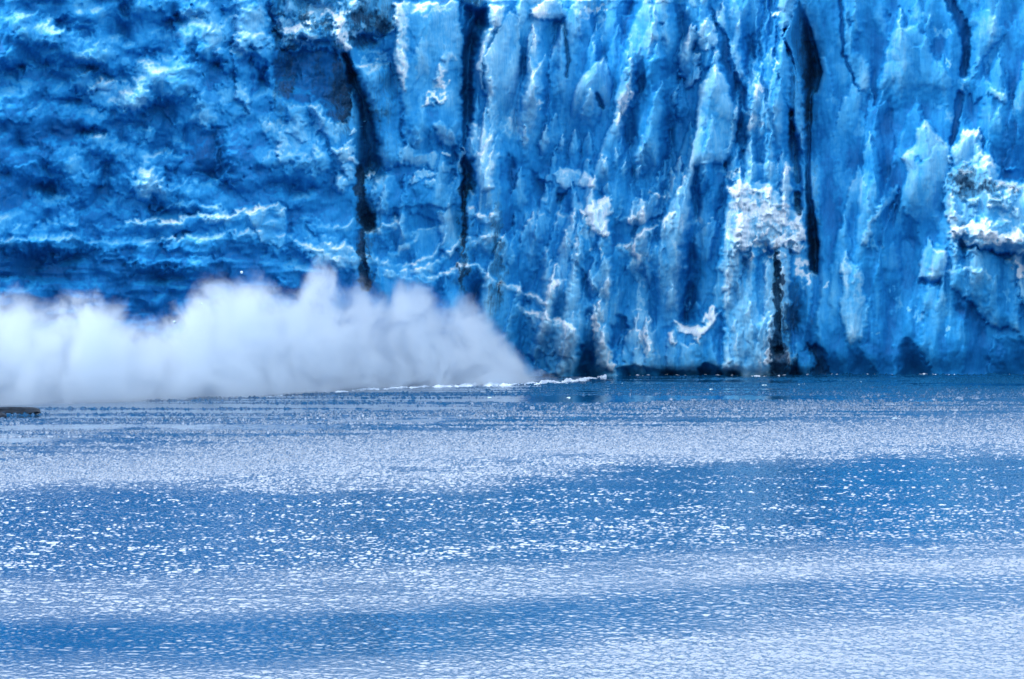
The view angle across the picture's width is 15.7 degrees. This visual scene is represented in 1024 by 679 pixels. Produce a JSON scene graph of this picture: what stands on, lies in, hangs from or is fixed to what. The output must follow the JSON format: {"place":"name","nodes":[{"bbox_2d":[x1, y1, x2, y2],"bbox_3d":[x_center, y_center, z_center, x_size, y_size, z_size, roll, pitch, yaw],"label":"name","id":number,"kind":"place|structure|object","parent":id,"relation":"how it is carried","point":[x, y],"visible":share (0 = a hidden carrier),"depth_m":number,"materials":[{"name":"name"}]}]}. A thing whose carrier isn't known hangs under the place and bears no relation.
{"place":"outdoors","nodes":[
{"label":"outdoors","id":0,"kind":"place"},
{"bbox_2d":[0,0,1023,393],"bbox_3d":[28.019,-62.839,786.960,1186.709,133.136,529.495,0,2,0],"label":"glacier","id":1,"kind":"object","parent":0,"point":[376,190],"visible":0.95,"depth_m":590.80,"materials":[{"name":"blue ice"}]},
{"bbox_2d":[0,372,1023,678],"bbox_3d":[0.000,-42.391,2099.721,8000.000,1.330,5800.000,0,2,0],"label":"water","id":2,"kind":"structure","parent":0,"point":[786,526],"depth_m":299.97,"materials":[{"name":"blue liquid"}]},
{"bbox_2d":[0,407,40,414],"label":"ice floe","id":3,"kind":"object","parent":2,"relation":"on","point":[22,410],"visible":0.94,"depth_m":478.41,"materials":[{"name":"grey ice"}]},
{"bbox_2d":[268,374,606,396],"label":"foam","id":4,"kind":"object","parent":2,"relation":"on","point":[529,382],"visible":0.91,"depth_m":563.39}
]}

